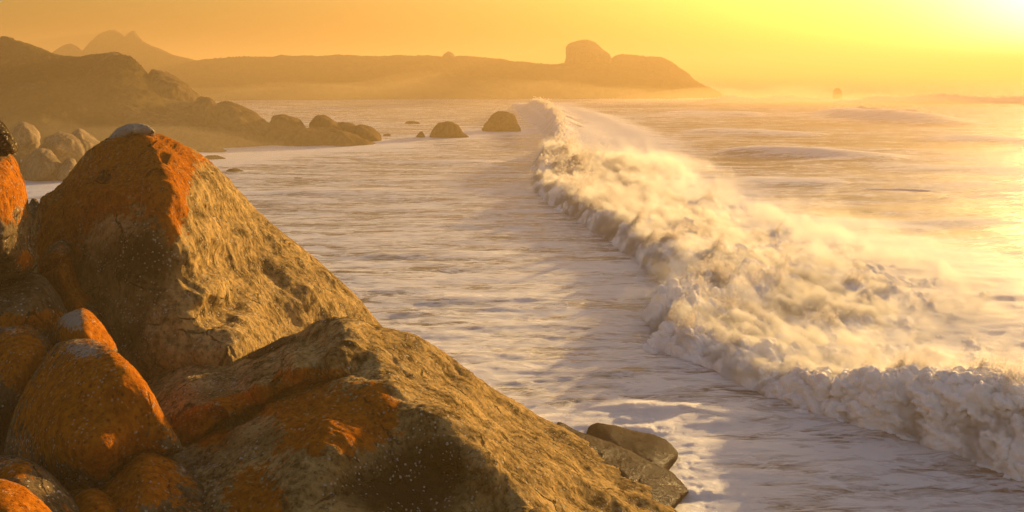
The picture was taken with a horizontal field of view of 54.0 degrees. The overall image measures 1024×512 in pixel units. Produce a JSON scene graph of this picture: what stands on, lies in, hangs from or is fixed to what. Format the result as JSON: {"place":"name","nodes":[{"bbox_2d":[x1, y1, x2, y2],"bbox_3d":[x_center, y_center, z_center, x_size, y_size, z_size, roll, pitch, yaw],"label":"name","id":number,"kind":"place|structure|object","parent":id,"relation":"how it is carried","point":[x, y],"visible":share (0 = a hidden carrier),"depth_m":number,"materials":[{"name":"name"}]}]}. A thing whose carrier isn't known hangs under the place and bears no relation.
{"place":"outdoors","nodes":[
{"label":"outdoors","id":0,"kind":"place"},
{"bbox_2d":[0,36,168,159],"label":"hill","id":1,"kind":"structure","parent":0,"point":[69,96],"depth_m":192.19,"materials":[{"name":"brown stone"}]},
{"bbox_2d":[11,122,40,154],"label":"cove boulder","id":2,"kind":"object","parent":1,"relation":"on","point":[27,136],"visible":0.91,"depth_m":141.96,"materials":[{"name":"stone"}]},
{"bbox_2d":[86,52,118,75],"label":"shore boulder","id":3,"kind":"object","parent":1,"relation":"on","point":[95,67],"visible":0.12,"depth_m":207.65,"materials":[{"name":"brown stone"}]},
{"bbox_2d":[148,69,199,101],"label":"shore boulder","id":4,"kind":"object","parent":1,"relation":"on","point":[168,85],"visible":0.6,"depth_m":207.35,"materials":[{"name":"brown stone"}]},
{"bbox_2d":[52,30,194,72],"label":"mountain","id":5,"kind":"structure","parent":0,"point":[140,51],"depth_m":565.70,"materials":[{"name":"brown stone"}]},
{"bbox_2d":[154,97,270,149],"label":"shore","id":6,"kind":"structure","parent":0,"point":[217,132],"depth_m":182.76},
{"bbox_2d":[116,105,191,139],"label":"shore slab","id":7,"kind":"structure","parent":6,"relation":"on","point":[132,115],"depth_m":179.67,"materials":[{"name":"brown stone"}]},
{"bbox_2d":[191,96,216,125],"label":"shore boulder","id":8,"kind":"object","parent":6,"relation":"on","point":[203,110],"visible":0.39,"depth_m":186.56,"materials":[{"name":"brown stone"}]},
{"bbox_2d":[216,101,266,129],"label":"shore boulder","id":9,"kind":"object","parent":6,"relation":"on","point":[235,116],"visible":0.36,"depth_m":187.60,"materials":[{"name":"brown stone"}]},
{"bbox_2d":[265,124,375,145],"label":"shore outcrop","id":10,"kind":"object","parent":6,"relation":"on","point":[300,136],"visible":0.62,"depth_m":184.76,"materials":[{"name":"brown stone"}]},
{"bbox_2d":[269,114,305,128],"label":"shore boulder","id":11,"kind":"object","parent":10,"relation":"on","point":[283,121],"visible":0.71,"depth_m":189.39,"materials":[{"name":"brown stone"}]},
{"bbox_2d":[309,115,341,129],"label":"shore boulder","id":12,"kind":"object","parent":10,"relation":"on","point":[321,121],"visible":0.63,"depth_m":194.28,"materials":[{"name":"brown stone"}]},
{"bbox_2d":[337,122,354,131],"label":"shore boulder","id":13,"kind":"object","parent":10,"relation":"on","point":[346,126],"visible":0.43,"depth_m":197.55,"materials":[{"name":"brown stone"}]},
{"bbox_2d":[349,124,381,140],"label":"shore boulder","id":14,"kind":"object","parent":6,"relation":"on","point":[369,133],"visible":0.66,"depth_m":194.22,"materials":[{"name":"brown stone"}]},
{"bbox_2d":[169,54,723,100],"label":"headland","id":15,"kind":"structure","parent":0,"point":[355,77],"depth_m":486.31,"materials":[{"name":"brown stone"}]},
{"bbox_2d":[442,51,454,59],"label":"domed rock","id":16,"kind":"object","parent":15,"relation":"on","point":[448,55],"visible":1,"depth_m":509.56,"materials":[{"name":"brown stone"}]},
{"bbox_2d":[564,40,611,69],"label":"balanced boulder","id":17,"kind":"object","parent":15,"relation":"on","point":[587,54],"visible":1,"depth_m":491.69,"materials":[{"name":"brown stone"}]},
{"bbox_2d":[0,0,1023,68],"label":"sky","id":18,"kind":"structure","parent":0,"point":[690,34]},
{"bbox_2d":[20,69,1023,511],"bbox_3d":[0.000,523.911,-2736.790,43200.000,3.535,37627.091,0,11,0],"label":"sea","id":19,"kind":"structure","parent":0,"point":[478,255],"depth_m":85.89,"materials":[{"name":"liquid"}]},
{"bbox_2d":[13,152,20,165],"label":"cove boulder","id":20,"kind":"object","parent":19,"relation":"in","point":[16,156],"visible":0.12,"depth_m":129.32,"materials":[{"name":"stone"}]},
{"bbox_2d":[19,148,60,180],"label":"cove boulder","id":21,"kind":"object","parent":19,"relation":"in","point":[40,164],"visible":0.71,"depth_m":126.86,"materials":[{"name":"stone"}]},
{"bbox_2d":[55,158,76,180],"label":"cove boulder","id":22,"kind":"object","parent":19,"relation":"in","point":[66,166],"visible":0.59,"depth_m":126.54,"materials":[{"name":"stone"}]},
{"bbox_2d":[71,128,99,162],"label":"cove boulder","id":23,"kind":"object","parent":19,"relation":"in","point":[88,141],"visible":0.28,"depth_m":140.66,"materials":[{"name":"stone"}]},
{"bbox_2d":[39,131,84,162],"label":"cove boulder","id":24,"kind":"object","parent":23,"relation":"on","point":[62,146],"visible":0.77,"depth_m":136.08,"materials":[{"name":"stone"}]},
{"bbox_2d":[196,147,225,152],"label":"awash rock","id":25,"kind":"object","parent":19,"relation":"in","point":[213,149],"visible":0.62,"depth_m":170.77,"materials":[{"name":"brown stone"}]},
{"bbox_2d":[205,155,225,158],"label":"awash rock","id":26,"kind":"object","parent":19,"relation":"in","point":[213,157],"visible":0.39,"depth_m":155.35,"materials":[{"name":"brown stone"}]},
{"bbox_2d":[227,168,242,171],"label":"awash rock","id":27,"kind":"object","parent":19,"relation":"in","point":[234,170],"visible":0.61,"depth_m":137.52,"materials":[{"name":"brown stone"}]},
{"bbox_2d":[146,316,677,511],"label":"great slope boulder","id":28,"kind":"object","parent":19,"relation":"in","point":[344,414],"visible":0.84,"depth_m":25.10,"materials":[{"name":"stone"}]},
{"bbox_2d":[100,451,205,511],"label":"wedge boulder","id":29,"kind":"object","parent":28,"relation":"on","point":[146,481],"visible":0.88,"depth_m":22.07,"materials":[{"name":"stone"}]},
{"bbox_2d":[69,488,121,511],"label":"crevice stone","id":30,"kind":"object","parent":29,"relation":"on","point":[92,500],"visible":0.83,"depth_m":21.43,"materials":[{"name":"stone"}]},
{"bbox_2d":[245,335,295,358],"bbox_3d":[-7.401,2.826,30.882,1.735,1.034,1.660,0,11,0],"label":"ridge stone","id":31,"kind":"object","parent":28,"relation":"on","point":[274,345],"visible":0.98,"depth_m":30.23,"materials":[{"name":"stone"}]},
{"bbox_2d":[529,507,546,511],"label":"stone","id":32,"kind":"object","parent":28,"relation":"on","point":[538,509],"visible":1,"depth_m":22.66,"materials":[{"name":"stone"}]},
{"bbox_2d":[405,121,419,123],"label":"flat sea rock","id":33,"kind":"object","parent":19,"relation":"in","point":[411,122],"visible":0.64,"depth_m":257.32,"materials":[{"name":"brown stone"}]},
{"bbox_2d":[416,131,424,136],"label":"sea rock","id":34,"kind":"object","parent":19,"relation":"in","point":[420,134],"visible":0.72,"depth_m":207.45,"materials":[{"name":"brown stone"}]},
{"bbox_2d":[429,121,468,137],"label":"sea stack","id":35,"kind":"object","parent":19,"relation":"in","point":[448,129],"visible":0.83,"depth_m":206.03,"materials":[{"name":"brown stone"}]},
{"bbox_2d":[482,111,520,131],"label":"sea stack","id":36,"kind":"object","parent":19,"relation":"in","point":[500,121],"visible":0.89,"depth_m":226.85,"materials":[{"name":"brown stone"}]},
{"bbox_2d":[519,100,592,143],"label":"cresting wave","id":37,"kind":"object","parent":19,"relation":"on","point":[548,126],"visible":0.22,"depth_m":228.90,"materials":[{"name":"liquid"}]},
{"bbox_2d":[557,422,687,503],"bbox_3d":[3.652,7.383,34.243,4.599,2.268,7.212,0,11,0],"label":"wet boulder","id":38,"kind":"object","parent":19,"relation":"in","point":[631,465],"visible":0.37,"depth_m":33.48,"materials":[{"name":"stone"}]},
{"bbox_2d":[638,477,680,508],"bbox_3d":[4.343,7.862,31.456,1.831,1.328,3.884,2,11,11],"label":"wet boulder","id":39,"kind":"object","parent":38,"relation":"on","point":[664,495],"visible":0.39,"depth_m":31.36,"materials":[{"name":"stone"}]},
{"bbox_2d":[586,423,677,469],"bbox_3d":[4.295,7.463,37.129,3.587,1.825,6.854,0,11,0],"label":"wet boulder","id":40,"kind":"object","parent":19,"relation":"in","point":[657,450],"visible":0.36,"depth_m":36.48,"materials":[{"name":"stone"}]},
{"bbox_2d":[530,140,1023,481],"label":"breaking wave","id":41,"kind":"object","parent":19,"relation":"on","point":[949,425],"visible":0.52,"depth_m":50.84,"materials":[{"name":"liquid"}]},
{"bbox_2d":[530,91,1023,433],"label":"sea spray","id":42,"kind":"object","parent":19,"relation":"on","point":[579,160],"visible":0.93,"depth_m":66.34,"materials":[{"name":"white liquid"}]},
{"bbox_2d":[833,88,841,98],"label":"offshore stack","id":43,"kind":"object","parent":19,"relation":"in","point":[837,93],"visible":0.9,"depth_m":463.83,"materials":[{"name":"orange stone"}]},
{"bbox_2d":[822,106,930,112],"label":"offshore wave","id":44,"kind":"object","parent":19,"relation":"on","point":[876,108],"visible":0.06,"depth_m":323.97,"materials":[{"name":"liquid"}]},
{"bbox_2d":[857,188,929,190],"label":"choppy wavelet","id":45,"kind":"object","parent":19,"relation":"on","point":[894,189],"visible":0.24,"depth_m":115.85,"materials":[{"name":"liquid"}]},
{"bbox_2d":[828,93,1023,103],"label":"headland","id":46,"kind":"structure","parent":19,"relation":"on","point":[946,98],"depth_m":426.12,"materials":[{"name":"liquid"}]},
{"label":"ground","id":47,"kind":"structure","parent":0,"visible":0},
{"bbox_2d":[0,325,52,455],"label":"rounded boulder","id":48,"kind":"object","parent":47,"relation":"on","point":[24,350],"visible":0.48,"depth_m":25.98,"materials":[{"name":"stone"}]},
{"bbox_2d":[0,271,67,342],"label":"grey boulder","id":49,"kind":"object","parent":47,"relation":"on","point":[32,299],"visible":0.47,"depth_m":29.27,"materials":[{"name":"stone"}]},
{"bbox_2d":[0,149,36,280],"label":"tall boulder","id":50,"kind":"object","parent":49,"relation":"on","point":[18,256],"visible":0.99,"depth_m":28.11,"materials":[{"name":"stone"}]},
{"bbox_2d":[0,119,17,154],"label":"perched stone","id":51,"kind":"object","parent":50,"relation":"on","point":[8,143],"visible":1,"depth_m":28.30,"materials":[{"name":"stone"}]},
{"bbox_2d":[0,455,79,511],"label":"boulder","id":52,"kind":"object","parent":47,"relation":"on","point":[49,490],"visible":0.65,"depth_m":20.90,"materials":[{"name":"stone"}]},
{"bbox_2d":[0,479,51,511],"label":"corner boulder","id":53,"kind":"object","parent":52,"relation":"on","point":[15,497],"visible":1,"depth_m":19.23,"materials":[{"name":"stone"}]},
{"bbox_2d":[4,338,182,491],"bbox_3d":[-10.761,4.343,25.579,3.524,4.369,7.368,-10,14,-43],"label":"dome boulder","id":54,"kind":"object","parent":47,"relation":"on","point":[87,413],"visible":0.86,"depth_m":23.16,"materials":[{"name":"stone"}]},
{"bbox_2d":[52,308,117,351],"bbox_3d":[-12.017,2.515,28.343,1.646,2.204,3.593,-6,12,-29],"label":"pointed stone","id":55,"kind":"object","parent":54,"relation":"on","point":[81,323],"visible":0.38,"depth_m":27.37,"materials":[{"name":"stone"}]},
{"bbox_2d":[30,133,381,380],"bbox_3d":[-9.219,1.665,39.548,17.048,13.412,16.488,-7,13,-33],"label":"peaked boulder","id":56,"kind":"object","parent":47,"relation":"on","point":[184,255],"visible":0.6,"depth_m":33.13,"materials":[{"name":"stone"}]},
{"bbox_2d":[29,198,38,226],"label":"back stone","id":57,"kind":"object","parent":56,"relation":"on","point":[33,204],"visible":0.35,"depth_m":40.20,"materials":[{"name":"stone"}]},
{"bbox_2d":[38,239,114,341],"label":"leaning block","id":58,"kind":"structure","parent":56,"relation":"on","point":[56,269],"depth_m":31.82,"materials":[{"name":"stone"}]},
{"bbox_2d":[109,123,154,138],"bbox_3d":[-13.734,-4.356,35.962,2.197,0.831,2.097,0,11,0],"label":"cap stone","id":59,"kind":"object","parent":56,"relation":"on","point":[126,130],"visible":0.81,"depth_m":35.30,"materials":[{"name":"stone"}]}
]}

